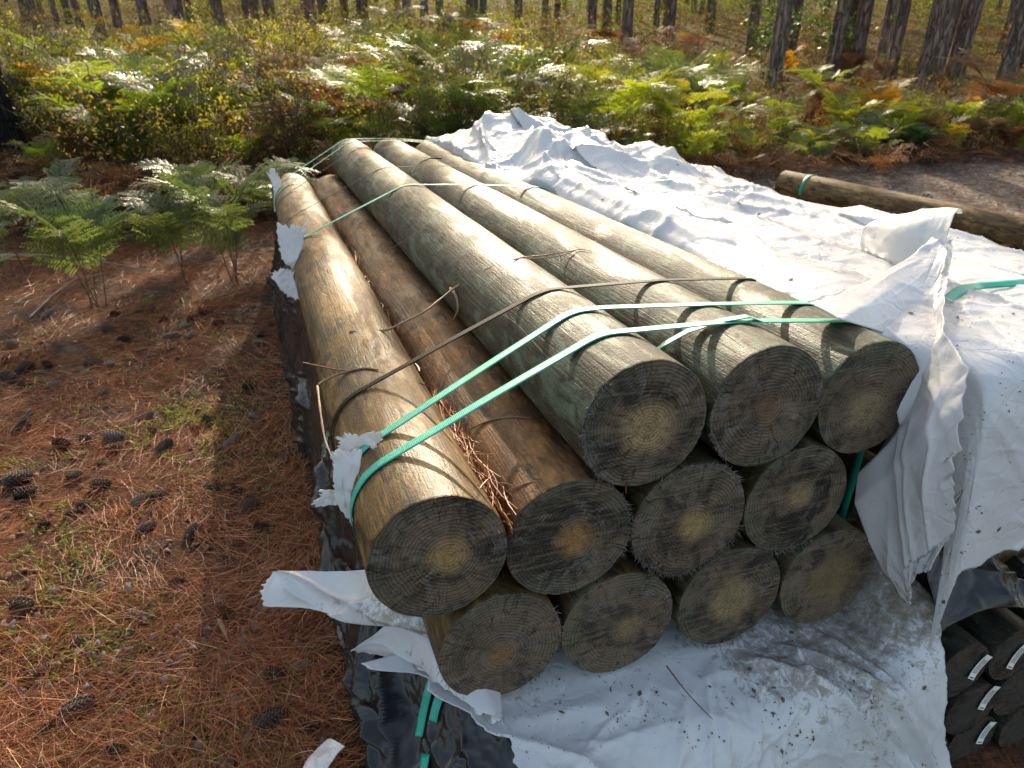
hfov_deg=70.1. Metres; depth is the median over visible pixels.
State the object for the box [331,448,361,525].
plastic scrap
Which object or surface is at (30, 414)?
pine cone
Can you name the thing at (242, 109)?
bracken fern
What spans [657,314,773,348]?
packing strap
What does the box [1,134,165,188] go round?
dead fern
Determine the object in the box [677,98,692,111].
bracken fern
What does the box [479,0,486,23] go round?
pine tree
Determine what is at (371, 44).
shrub
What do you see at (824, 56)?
shrub
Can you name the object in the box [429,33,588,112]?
bracken fern
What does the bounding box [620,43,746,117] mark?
bracken fern
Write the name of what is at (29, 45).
shrub
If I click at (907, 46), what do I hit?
shrub
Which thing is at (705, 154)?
dead fern
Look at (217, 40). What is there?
bracken fern
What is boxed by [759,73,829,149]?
shrub
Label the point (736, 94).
bracken fern
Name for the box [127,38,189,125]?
shrub
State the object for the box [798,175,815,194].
packing strap
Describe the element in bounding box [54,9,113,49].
shrub
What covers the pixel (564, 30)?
shrub
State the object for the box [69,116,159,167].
bracken fern
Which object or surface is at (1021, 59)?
pine tree
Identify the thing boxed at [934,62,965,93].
shrub
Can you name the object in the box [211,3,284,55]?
shrub
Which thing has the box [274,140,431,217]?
packing strap
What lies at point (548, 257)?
dry stem
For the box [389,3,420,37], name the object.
shrub
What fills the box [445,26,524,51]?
bracken fern
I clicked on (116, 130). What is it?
brown undergrowth
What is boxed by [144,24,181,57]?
bracken fern
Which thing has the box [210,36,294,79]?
shrub
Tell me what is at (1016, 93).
bracken fern
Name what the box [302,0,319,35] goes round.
pine tree
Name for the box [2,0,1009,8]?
woodland
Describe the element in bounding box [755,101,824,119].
dead fern
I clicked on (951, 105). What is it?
shrub
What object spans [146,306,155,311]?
pine cone
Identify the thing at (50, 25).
shrub
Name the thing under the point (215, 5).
pine tree
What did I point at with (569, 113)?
shrub
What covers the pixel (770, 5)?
pine tree
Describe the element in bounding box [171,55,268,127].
bracken fern
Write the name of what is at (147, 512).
pine cone
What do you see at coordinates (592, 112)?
shrub
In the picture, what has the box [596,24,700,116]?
shrub
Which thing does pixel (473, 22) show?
bracken fern
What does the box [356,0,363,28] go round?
pine tree
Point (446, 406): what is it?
groove litter
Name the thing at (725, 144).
dead fern
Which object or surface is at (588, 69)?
shrub
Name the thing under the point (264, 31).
shrub
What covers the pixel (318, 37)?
shrub
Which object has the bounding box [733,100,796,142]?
shrub
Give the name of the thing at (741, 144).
bracken fern
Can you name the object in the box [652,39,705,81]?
grass tuft
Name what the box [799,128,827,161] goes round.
bracken fern
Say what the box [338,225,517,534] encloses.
pine needle clump
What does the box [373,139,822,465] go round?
timber pole
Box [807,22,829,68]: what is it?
shrub
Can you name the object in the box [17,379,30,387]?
pine cone
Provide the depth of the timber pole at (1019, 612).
1.68 m
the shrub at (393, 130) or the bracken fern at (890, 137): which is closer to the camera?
the shrub at (393, 130)
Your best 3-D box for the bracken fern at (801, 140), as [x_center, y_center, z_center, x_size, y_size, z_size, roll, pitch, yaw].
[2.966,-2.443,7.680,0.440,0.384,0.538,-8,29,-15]
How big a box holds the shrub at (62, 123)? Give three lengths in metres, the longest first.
1.354 x 1.212 x 1.156 m
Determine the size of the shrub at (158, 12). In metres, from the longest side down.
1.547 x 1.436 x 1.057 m
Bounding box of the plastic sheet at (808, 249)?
[424,107,1023,651]
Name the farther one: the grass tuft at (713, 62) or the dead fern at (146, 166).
the grass tuft at (713, 62)
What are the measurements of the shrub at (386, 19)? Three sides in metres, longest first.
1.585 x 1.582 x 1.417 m
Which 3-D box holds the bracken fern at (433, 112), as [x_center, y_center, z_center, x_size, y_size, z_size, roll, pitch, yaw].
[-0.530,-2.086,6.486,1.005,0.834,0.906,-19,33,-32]
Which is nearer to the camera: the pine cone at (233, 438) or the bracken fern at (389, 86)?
the pine cone at (233, 438)
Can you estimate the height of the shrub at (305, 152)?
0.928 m
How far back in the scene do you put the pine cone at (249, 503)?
2.55 m
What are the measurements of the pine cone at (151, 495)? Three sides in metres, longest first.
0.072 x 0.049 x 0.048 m
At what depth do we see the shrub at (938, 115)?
8.44 m
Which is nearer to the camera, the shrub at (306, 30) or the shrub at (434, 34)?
the shrub at (434, 34)
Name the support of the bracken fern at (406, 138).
on the ground
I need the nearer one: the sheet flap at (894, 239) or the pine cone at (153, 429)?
the sheet flap at (894, 239)
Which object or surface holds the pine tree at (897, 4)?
on the ground
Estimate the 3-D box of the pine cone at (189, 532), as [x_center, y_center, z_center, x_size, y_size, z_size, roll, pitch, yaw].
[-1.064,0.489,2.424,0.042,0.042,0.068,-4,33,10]
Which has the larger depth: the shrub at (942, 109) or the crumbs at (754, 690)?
the shrub at (942, 109)
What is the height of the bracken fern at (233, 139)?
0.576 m
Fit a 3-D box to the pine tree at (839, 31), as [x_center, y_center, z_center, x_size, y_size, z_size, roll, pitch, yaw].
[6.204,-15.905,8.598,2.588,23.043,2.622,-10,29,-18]
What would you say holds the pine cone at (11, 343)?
on the ground
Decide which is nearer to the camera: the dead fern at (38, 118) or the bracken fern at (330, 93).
the bracken fern at (330, 93)
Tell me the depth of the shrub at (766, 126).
8.08 m
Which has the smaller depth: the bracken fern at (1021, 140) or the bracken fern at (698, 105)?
the bracken fern at (1021, 140)
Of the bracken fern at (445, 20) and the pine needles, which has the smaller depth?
the pine needles
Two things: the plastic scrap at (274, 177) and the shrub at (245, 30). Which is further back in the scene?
the shrub at (245, 30)
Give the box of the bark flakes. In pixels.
[0,234,351,767]
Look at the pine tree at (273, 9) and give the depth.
26.03 m
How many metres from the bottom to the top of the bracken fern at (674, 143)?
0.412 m
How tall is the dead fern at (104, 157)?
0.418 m
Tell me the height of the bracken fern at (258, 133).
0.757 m
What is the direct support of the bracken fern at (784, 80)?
on the ground
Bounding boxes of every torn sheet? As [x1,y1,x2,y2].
[351,626,503,724]
[815,235,969,605]
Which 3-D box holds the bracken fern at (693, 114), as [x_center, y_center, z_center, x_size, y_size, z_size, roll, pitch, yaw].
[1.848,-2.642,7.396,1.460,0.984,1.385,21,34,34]
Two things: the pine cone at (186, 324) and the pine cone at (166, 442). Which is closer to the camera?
the pine cone at (166, 442)
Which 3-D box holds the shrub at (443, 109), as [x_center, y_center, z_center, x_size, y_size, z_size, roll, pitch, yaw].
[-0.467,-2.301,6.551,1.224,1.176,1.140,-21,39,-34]
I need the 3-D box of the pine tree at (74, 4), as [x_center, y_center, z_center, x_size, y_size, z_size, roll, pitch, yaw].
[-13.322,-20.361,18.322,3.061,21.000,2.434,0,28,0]
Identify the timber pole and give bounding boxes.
[271,173,506,616]
[313,175,636,594]
[331,139,706,489]
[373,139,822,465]
[415,141,918,452]
[422,562,568,695]
[546,546,671,672]
[613,442,744,578]
[655,529,779,651]
[697,433,846,557]
[768,513,872,622]
[775,170,1023,250]
[806,432,875,531]
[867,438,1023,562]
[915,572,1023,679]
[941,623,991,696]
[944,676,1000,734]
[946,714,996,761]
[980,668,1023,714]
[989,705,1023,746]
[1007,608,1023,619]
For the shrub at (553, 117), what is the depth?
6.66 m
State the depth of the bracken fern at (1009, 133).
8.15 m
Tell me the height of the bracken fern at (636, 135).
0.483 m
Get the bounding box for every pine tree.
[0,57,29,163]
[17,0,28,17]
[25,0,47,40]
[36,0,44,14]
[48,0,62,27]
[60,0,74,23]
[69,0,86,31]
[86,0,108,50]
[108,0,123,32]
[135,0,158,50]
[165,0,170,25]
[167,0,189,45]
[183,0,194,22]
[209,0,226,34]
[241,0,262,35]
[261,0,273,30]
[271,0,276,22]
[302,0,316,41]
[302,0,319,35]
[317,0,329,32]
[340,0,348,21]
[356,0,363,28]
[362,0,369,25]
[402,0,412,24]
[420,0,428,25]
[435,0,443,31]
[468,0,478,22]
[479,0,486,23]
[513,0,522,32]
[541,0,548,29]
[553,0,560,42]
[586,0,596,46]
[601,0,612,30]
[614,0,621,23]
[620,0,633,59]
[652,0,660,33]
[661,0,676,45]
[690,0,696,9]
[699,0,704,14]
[704,0,716,31]
[744,0,761,54]
[764,0,793,87]
[766,0,774,13]
[783,0,803,71]
[823,0,852,80]
[839,0,859,74]
[844,0,874,78]
[873,0,896,67]
[882,0,911,82]
[889,0,899,42]
[910,0,960,92]
[943,0,984,90]
[944,0,962,67]
[994,0,1002,14]
[994,0,1023,94]
[996,0,1017,53]
[1016,46,1023,74]
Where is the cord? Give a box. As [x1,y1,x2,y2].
[410,158,441,173]
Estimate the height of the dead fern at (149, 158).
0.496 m
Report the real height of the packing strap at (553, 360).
0.681 m
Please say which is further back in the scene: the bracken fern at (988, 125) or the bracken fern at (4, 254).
the bracken fern at (988, 125)
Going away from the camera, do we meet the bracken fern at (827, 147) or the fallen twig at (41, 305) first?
the fallen twig at (41, 305)
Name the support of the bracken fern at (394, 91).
on the ground
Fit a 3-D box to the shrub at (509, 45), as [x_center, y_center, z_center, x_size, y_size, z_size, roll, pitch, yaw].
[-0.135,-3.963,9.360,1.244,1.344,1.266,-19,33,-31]
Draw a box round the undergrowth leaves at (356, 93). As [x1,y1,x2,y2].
[0,0,1022,215]
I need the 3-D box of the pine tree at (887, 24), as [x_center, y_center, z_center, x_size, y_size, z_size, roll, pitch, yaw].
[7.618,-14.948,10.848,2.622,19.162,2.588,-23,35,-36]
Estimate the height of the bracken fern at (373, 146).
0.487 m
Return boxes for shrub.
[0,0,93,62]
[0,0,98,146]
[0,10,29,56]
[0,12,108,155]
[0,12,109,61]
[0,28,82,150]
[0,40,36,136]
[1,28,60,64]
[4,53,169,169]
[9,16,73,63]
[12,32,111,70]
[14,51,53,133]
[17,7,95,54]
[18,49,131,149]
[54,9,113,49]
[57,18,141,65]
[76,29,142,126]
[91,0,149,49]
[95,20,225,130]
[95,26,161,60]
[104,0,182,54]
[107,24,194,66]
[112,47,243,147]
[117,69,248,199]
[118,28,173,64]
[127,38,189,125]
[132,80,257,169]
[156,5,303,114]
[158,1,254,52]
[160,63,238,155]
[184,33,271,73]
[184,99,298,194]
[185,2,271,59]
[204,0,273,45]
[207,0,332,184]
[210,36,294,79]
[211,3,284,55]
[212,12,283,49]
[228,12,301,50]
[233,74,350,176]
[234,17,294,66]
[246,14,296,41]
[249,0,333,62]
[257,9,353,66]
[264,16,359,66]
[271,88,342,180]
[278,0,324,42]
[282,7,339,45]
[286,21,362,67]
[291,22,333,49]
[313,5,372,64]
[318,36,368,97]
[319,34,439,139]
[321,4,391,50]
[330,0,415,64]
[334,25,392,62]
[337,14,386,45]
[341,25,390,58]
[353,66,462,146]
[362,53,422,139]
[366,10,454,84]
[370,44,451,147]
[372,51,520,136]
[378,73,447,136]
[379,61,501,136]
[381,28,444,83]
[382,0,452,33]
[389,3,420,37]
[391,10,441,42]
[391,11,461,56]
[392,56,483,118]
[405,27,526,113]
[407,12,468,75]
[414,10,453,49]
[417,22,508,131]
[426,38,539,122]
[435,0,488,68]
[444,16,548,108]
[451,0,542,80]
[458,41,579,116]
[462,60,569,118]
[465,57,569,114]
[483,8,557,85]
[494,23,592,123]
[504,38,586,128]
[522,33,568,83]
[525,9,581,48]
[526,94,618,131]
[532,0,587,62]
[547,75,630,128]
[550,10,592,62]
[551,31,585,78]
[564,52,608,118]
[565,75,662,142]
[569,38,609,63]
[576,93,659,138]
[584,38,649,126]
[587,31,624,55]
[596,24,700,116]
[602,108,675,144]
[617,105,669,142]
[632,99,722,149]
[666,103,733,161]
[679,34,706,61]
[689,30,713,65]
[692,46,721,66]
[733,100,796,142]
[744,115,787,157]
[746,99,781,155]
[747,121,791,158]
[758,101,816,157]
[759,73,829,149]
[791,43,839,81]
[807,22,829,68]
[809,44,843,64]
[827,95,872,126]
[865,53,907,96]
[891,70,941,148]
[897,86,918,109]
[900,30,922,77]
[906,84,962,144]
[906,95,956,123]
[907,89,944,126]
[909,83,944,100]
[915,90,986,132]
[919,102,952,129]
[921,83,981,132]
[923,67,969,93]
[924,54,965,96]
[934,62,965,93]
[937,81,981,127]
[942,89,987,113]
[950,86,1005,144]
[956,75,983,94]
[961,86,993,146]
[975,79,1010,144]
[980,108,1017,145]
[1003,103,1021,144]
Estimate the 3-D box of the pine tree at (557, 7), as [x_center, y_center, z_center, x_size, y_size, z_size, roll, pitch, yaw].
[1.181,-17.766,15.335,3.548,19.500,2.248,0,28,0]
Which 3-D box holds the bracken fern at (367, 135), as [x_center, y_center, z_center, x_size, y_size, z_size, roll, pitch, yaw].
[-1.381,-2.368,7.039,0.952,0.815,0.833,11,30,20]
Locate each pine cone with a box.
[0,370,17,382]
[0,470,34,486]
[1,357,8,363]
[6,340,19,345]
[6,595,36,614]
[11,420,31,434]
[12,485,38,500]
[14,361,35,374]
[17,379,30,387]
[17,667,32,682]
[19,412,33,421]
[28,672,43,689]
[33,719,55,741]
[37,520,50,527]
[37,662,57,676]
[42,360,53,367]
[43,308,56,316]
[46,380,63,387]
[51,436,72,450]
[55,695,87,727]
[57,692,97,717]
[63,508,82,518]
[65,469,83,479]
[68,635,90,647]
[75,499,91,507]
[77,368,89,373]
[78,434,92,443]
[82,357,101,368]
[85,378,94,383]
[89,478,112,490]
[95,460,106,466]
[96,389,107,397]
[101,325,116,332]
[102,430,125,441]
[103,443,124,453]
[103,743,131,759]
[104,360,116,366]
[109,310,118,314]
[117,335,132,343]
[130,493,145,507]
[134,307,143,311]
[134,520,156,534]
[138,410,155,419]
[138,509,153,519]
[145,489,166,500]
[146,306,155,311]
[148,427,157,432]
[153,437,173,455]
[159,315,167,322]
[164,332,180,339]
[168,576,184,586]
[179,322,191,328]
[184,522,199,539]
[186,314,198,321]
[186,331,195,337]
[198,309,210,314]
[201,415,212,422]
[203,481,224,491]
[213,319,224,324]
[216,605,234,619]
[222,438,232,448]
[229,485,246,496]
[230,433,239,444]
[237,496,258,514]
[239,348,246,354]
[241,383,257,391]
[249,412,263,420]
[250,704,286,735]
[252,338,265,343]
[253,521,270,532]
[256,329,263,337]
[262,665,291,685]
[265,320,272,326]
[280,452,291,460]
[287,658,314,676]
[298,720,322,733]
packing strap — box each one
[272,138,423,199]
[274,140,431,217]
[276,147,414,220]
[285,165,499,224]
[289,184,541,269]
[331,277,755,450]
[349,318,872,537]
[360,301,814,453]
[415,679,431,736]
[420,753,429,767]
[429,697,442,722]
[642,179,747,190]
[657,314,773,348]
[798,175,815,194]
[945,278,1023,302]
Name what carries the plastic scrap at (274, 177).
attached to the timber pole at (432, 539)
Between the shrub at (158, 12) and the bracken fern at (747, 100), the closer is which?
the bracken fern at (747, 100)
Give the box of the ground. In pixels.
[0,0,1023,767]
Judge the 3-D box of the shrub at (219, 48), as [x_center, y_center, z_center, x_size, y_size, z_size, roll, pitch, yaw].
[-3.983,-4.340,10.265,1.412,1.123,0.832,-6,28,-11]
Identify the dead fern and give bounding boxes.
[0,144,28,177]
[0,148,86,189]
[0,151,175,186]
[0,164,162,232]
[0,219,40,248]
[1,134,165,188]
[3,156,268,237]
[6,145,237,218]
[17,120,96,158]
[22,113,53,127]
[31,150,124,185]
[33,155,243,184]
[34,129,206,157]
[47,203,214,239]
[57,130,256,163]
[60,140,305,182]
[61,144,275,184]
[63,151,191,177]
[80,129,272,212]
[80,143,286,188]
[133,150,288,188]
[175,132,324,165]
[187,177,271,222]
[199,155,324,235]
[228,154,331,182]
[247,134,359,178]
[262,134,330,161]
[644,134,795,159]
[685,151,817,186]
[686,139,831,181]
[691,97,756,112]
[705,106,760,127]
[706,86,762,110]
[713,108,840,148]
[726,139,851,182]
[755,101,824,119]
[808,107,900,144]
[810,123,992,154]
[812,100,967,144]
[814,125,964,176]
[889,129,996,167]
[910,92,1021,110]
[913,119,994,147]
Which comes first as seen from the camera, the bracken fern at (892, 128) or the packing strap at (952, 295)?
the packing strap at (952, 295)
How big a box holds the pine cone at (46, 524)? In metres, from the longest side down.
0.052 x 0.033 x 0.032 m
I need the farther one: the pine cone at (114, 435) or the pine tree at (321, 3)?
the pine tree at (321, 3)
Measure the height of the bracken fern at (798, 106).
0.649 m
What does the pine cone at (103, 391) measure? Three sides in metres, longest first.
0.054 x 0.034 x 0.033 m
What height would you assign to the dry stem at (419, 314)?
0.196 m
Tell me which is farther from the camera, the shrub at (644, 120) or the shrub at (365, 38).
the shrub at (365, 38)
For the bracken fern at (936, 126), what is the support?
on the ground
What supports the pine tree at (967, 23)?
on the ground
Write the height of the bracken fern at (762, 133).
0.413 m
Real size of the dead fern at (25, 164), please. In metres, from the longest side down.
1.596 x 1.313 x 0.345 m
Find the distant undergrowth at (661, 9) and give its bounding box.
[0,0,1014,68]
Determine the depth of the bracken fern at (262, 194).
4.87 m
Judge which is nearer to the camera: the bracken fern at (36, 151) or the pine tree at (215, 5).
the bracken fern at (36, 151)
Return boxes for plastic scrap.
[266,168,282,211]
[271,268,298,300]
[276,222,306,270]
[311,489,337,506]
[330,430,382,458]
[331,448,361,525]
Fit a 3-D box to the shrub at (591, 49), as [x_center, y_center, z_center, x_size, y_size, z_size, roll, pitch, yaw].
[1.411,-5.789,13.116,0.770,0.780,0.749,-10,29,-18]
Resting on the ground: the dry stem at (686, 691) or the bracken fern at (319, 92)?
the bracken fern at (319, 92)
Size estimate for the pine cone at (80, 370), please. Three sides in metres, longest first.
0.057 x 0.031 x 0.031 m
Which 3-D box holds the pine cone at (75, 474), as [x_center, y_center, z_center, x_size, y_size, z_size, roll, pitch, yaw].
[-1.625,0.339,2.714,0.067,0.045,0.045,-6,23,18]
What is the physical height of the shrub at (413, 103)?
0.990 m
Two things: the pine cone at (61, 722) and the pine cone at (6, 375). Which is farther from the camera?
the pine cone at (6, 375)
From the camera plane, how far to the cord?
3.46 m
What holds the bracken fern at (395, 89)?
on the ground
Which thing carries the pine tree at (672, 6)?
on the ground
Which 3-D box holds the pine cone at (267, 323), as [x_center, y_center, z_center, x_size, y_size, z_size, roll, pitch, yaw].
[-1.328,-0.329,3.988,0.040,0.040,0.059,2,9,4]
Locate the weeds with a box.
[0,294,317,767]
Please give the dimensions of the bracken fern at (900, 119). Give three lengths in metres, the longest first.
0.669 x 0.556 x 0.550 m
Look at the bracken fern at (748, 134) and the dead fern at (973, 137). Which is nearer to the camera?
the bracken fern at (748, 134)
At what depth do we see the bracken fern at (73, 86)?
7.65 m
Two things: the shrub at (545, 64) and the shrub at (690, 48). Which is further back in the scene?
the shrub at (690, 48)
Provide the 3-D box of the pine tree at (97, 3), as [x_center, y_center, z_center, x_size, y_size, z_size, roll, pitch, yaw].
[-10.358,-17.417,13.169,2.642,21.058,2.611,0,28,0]
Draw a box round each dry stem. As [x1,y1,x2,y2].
[303,362,429,386]
[316,367,378,386]
[316,385,333,462]
[349,250,573,332]
[449,287,459,319]
[471,416,531,429]
[494,473,565,503]
[513,249,591,259]
[666,665,712,719]
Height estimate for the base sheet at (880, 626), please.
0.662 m
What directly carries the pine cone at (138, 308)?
on the ground
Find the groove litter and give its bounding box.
[347,244,626,525]
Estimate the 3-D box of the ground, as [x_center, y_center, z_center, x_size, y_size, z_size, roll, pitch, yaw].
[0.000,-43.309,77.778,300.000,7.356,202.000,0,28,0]
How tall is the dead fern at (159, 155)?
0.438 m
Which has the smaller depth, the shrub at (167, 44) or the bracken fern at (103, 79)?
the bracken fern at (103, 79)
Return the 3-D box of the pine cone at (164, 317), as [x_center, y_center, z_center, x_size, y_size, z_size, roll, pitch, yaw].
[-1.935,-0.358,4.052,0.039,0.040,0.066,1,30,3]
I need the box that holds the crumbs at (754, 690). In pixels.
[526,623,936,766]
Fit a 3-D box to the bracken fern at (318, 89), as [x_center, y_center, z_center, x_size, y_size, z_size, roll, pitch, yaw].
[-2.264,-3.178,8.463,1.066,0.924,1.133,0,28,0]
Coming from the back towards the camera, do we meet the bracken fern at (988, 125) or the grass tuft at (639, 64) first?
the grass tuft at (639, 64)
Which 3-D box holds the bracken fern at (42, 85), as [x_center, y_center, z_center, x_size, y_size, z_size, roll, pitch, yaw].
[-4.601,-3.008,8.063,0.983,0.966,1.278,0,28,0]
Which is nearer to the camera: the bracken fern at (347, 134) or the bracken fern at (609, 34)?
the bracken fern at (347, 134)
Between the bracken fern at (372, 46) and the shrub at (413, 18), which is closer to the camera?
the bracken fern at (372, 46)
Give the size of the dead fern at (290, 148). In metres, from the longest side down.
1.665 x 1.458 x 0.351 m
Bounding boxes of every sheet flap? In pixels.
[260,570,428,638]
[303,739,344,767]
[860,207,961,264]
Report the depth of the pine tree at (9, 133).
7.63 m
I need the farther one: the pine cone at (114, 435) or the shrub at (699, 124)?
the shrub at (699, 124)
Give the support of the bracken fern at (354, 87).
on the ground
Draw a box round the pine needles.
[0,146,1023,767]
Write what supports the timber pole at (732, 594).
on the base sheet at (880, 626)
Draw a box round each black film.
[266,214,517,767]
[926,545,1023,631]
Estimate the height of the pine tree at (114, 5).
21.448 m
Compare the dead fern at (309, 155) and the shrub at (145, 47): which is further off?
the shrub at (145, 47)
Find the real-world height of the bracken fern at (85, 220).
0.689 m
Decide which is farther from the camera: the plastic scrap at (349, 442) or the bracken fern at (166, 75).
the bracken fern at (166, 75)
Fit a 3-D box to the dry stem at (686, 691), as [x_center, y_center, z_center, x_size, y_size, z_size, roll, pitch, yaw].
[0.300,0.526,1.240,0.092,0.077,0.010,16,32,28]
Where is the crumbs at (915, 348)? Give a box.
[499,128,1023,612]
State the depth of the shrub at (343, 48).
10.20 m
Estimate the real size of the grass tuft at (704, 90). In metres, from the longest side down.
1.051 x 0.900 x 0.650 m
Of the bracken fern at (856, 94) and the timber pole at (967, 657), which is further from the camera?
the bracken fern at (856, 94)
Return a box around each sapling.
[735,0,828,79]
[792,0,895,68]
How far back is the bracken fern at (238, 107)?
7.39 m
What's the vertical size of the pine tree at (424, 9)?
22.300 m
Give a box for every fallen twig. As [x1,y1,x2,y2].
[0,254,150,270]
[28,273,101,318]
[134,347,160,352]
[213,281,266,298]
[217,618,229,642]
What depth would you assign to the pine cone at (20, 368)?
3.47 m
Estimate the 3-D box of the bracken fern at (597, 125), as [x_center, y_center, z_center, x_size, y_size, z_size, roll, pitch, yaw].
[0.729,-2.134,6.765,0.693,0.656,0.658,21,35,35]
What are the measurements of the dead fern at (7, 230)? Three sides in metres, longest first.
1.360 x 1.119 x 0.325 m
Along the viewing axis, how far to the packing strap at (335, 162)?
3.82 m
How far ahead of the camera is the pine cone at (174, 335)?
3.81 m
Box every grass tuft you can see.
[538,51,591,81]
[580,45,616,82]
[613,48,661,87]
[632,55,669,107]
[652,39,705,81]
[673,57,709,111]
[687,52,731,91]
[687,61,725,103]
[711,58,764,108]
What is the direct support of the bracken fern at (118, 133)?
on the ground
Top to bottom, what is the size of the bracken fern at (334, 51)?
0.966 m
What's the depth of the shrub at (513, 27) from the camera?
10.74 m
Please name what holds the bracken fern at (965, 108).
on the ground
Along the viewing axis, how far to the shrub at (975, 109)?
8.57 m
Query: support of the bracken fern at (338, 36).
on the ground
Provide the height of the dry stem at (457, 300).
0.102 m
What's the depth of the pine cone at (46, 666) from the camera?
1.92 m
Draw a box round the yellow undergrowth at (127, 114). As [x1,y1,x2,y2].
[1,8,1021,210]
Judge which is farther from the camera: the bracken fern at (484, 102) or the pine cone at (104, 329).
the bracken fern at (484, 102)
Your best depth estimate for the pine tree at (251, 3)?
20.28 m
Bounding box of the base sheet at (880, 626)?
[361,528,951,767]
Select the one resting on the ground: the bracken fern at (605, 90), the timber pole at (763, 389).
the bracken fern at (605, 90)
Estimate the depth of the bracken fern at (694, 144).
6.89 m
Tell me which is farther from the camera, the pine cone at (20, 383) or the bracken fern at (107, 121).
the bracken fern at (107, 121)
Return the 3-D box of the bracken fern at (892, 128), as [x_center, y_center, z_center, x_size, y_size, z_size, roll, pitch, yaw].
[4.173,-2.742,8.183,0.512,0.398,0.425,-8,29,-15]
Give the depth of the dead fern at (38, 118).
9.14 m
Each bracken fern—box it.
[0,29,102,61]
[0,177,157,308]
[0,181,62,278]
[0,220,16,267]
[1,57,51,136]
[3,130,73,168]
[4,61,71,139]
[5,62,36,141]
[7,15,53,39]
[8,56,115,128]
[8,157,85,216]
[15,83,100,159]
[16,49,182,121]
[16,62,111,114]
[20,94,102,134]
[21,28,79,57]
[25,64,221,167]
[32,130,127,165]
[46,73,104,120]
[56,40,183,65]
[60,107,165,165]
[62,62,166,122]
[63,8,155,46]
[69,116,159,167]
[72,60,204,125]
[75,67,241,153]
[82,42,195,132]
[89,105,118,132]
[89,109,168,157]
[94,35,236,154]
[96,30,170,53]
[97,69,260,153]
[118,172,229,281]
[129,160,320,285]
[131,157,249,242]
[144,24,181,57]
[146,31,212,70]
[155,18,218,39]
[156,26,259,55]
[163,95,275,130]
[164,40,269,129]
[169,41,225,69]
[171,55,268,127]
[178,45,284,82]
[180,35,268,65]
[183,101,291,165]
[185,40,243,66]
[200,122,279,166]
[201,25,244,59]
[204,156,318,246]
[208,43,331,151]
[214,86,283,153]
[219,118,265,145]
[225,61,330,152]
[249,40,310,67]
[250,88,360,176]
[252,95,334,166]
[264,42,346,70]
[267,90,377,174]
[274,52,401,121]
[274,76,376,143]
[280,65,422,134]
[284,60,470,143]
[303,19,378,62]
[306,70,342,144]
[309,90,412,144]
[310,136,376,176]
[314,23,416,69]
[317,49,383,125]
[320,64,400,134]
[323,127,356,152]
[327,54,407,133]
[344,30,445,128]
[350,42,388,54]
[358,29,427,49]
[362,27,507,81]
[362,52,540,109]
[364,67,414,136]
[364,140,376,149]
[369,0,425,30]
[371,47,398,70]
[372,72,443,138]
[374,35,575,109]
[378,82,471,111]
[378,99,531,142]
[378,101,525,136]
[379,74,423,110]
[381,131,419,145]
[383,26,420,34]
[386,58,451,88]
[410,17,514,54]
[418,11,496,36]
[426,67,534,117]
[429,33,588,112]
[430,6,501,31]
[439,26,522,73]
[442,85,569,131]
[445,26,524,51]
[455,44,521,77]
[456,17,520,42]
[478,31,613,114]
[503,85,548,112]
[505,79,595,114]
[522,71,628,120]
[522,78,620,128]
[537,107,596,128]
[544,69,675,143]
[546,54,710,143]
[562,60,616,76]
[562,84,629,112]
[569,114,639,135]
[572,25,685,81]
[581,61,630,92]
[604,72,745,158]
[605,68,775,151]
[605,125,644,142]
[612,128,658,145]
[615,45,649,67]
[618,136,647,144]
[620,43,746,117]
[628,138,684,154]
[636,114,686,137]
[639,75,702,122]
[643,126,689,139]
[645,118,671,143]
[653,31,715,57]
[655,142,694,159]
[656,122,717,163]
[663,59,768,128]
[672,119,731,161]
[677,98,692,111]
[686,121,731,154]
[691,118,734,154]
[693,96,715,113]
[700,45,733,72]
[709,89,743,111]
[722,147,760,174]
[723,115,754,147]
[725,130,781,174]
[730,89,763,113]
[732,126,784,173]
[739,128,780,158]
[757,90,818,140]
[759,117,801,154]
[771,131,808,168]
[775,71,810,100]
[778,64,872,128]
[784,45,811,76]
[792,80,855,127]
[793,127,838,163]
[794,122,842,155]
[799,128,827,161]
[804,138,848,168]
[807,87,887,146]
[810,125,838,160]
[814,100,864,125]
[815,114,867,155]
[821,75,845,83]
[824,49,856,76]
[836,53,872,82]
[844,85,887,108]
[846,124,904,159]
[846,141,871,164]
[848,107,895,151]
[849,66,878,91]
[850,76,917,110]
[851,117,916,148]
[851,127,901,159]
[864,122,925,144]
[868,60,896,84]
[876,104,927,153]
[877,119,916,154]
[878,53,887,62]
[879,125,902,148]
[880,101,940,150]
[889,117,943,154]
[894,134,910,155]
[900,90,942,114]
[904,125,942,160]
[908,126,946,158]
[912,115,966,131]
[915,114,959,130]
[916,97,989,123]
[926,75,960,95]
[930,113,976,150]
[935,47,1023,151]
[947,130,972,153]
[950,118,991,150]
[951,114,1014,152]
[956,85,1006,112]
[966,90,1023,141]
[974,78,1023,147]
[980,108,1023,148]
[989,97,1023,149]
[992,122,1023,155]
[995,133,1021,155]
[997,124,1023,155]
[1016,125,1023,155]
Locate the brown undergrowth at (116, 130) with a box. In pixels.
[2,26,1020,211]
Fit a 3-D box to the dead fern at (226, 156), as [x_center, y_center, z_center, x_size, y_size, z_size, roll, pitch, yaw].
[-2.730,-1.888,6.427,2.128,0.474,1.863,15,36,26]

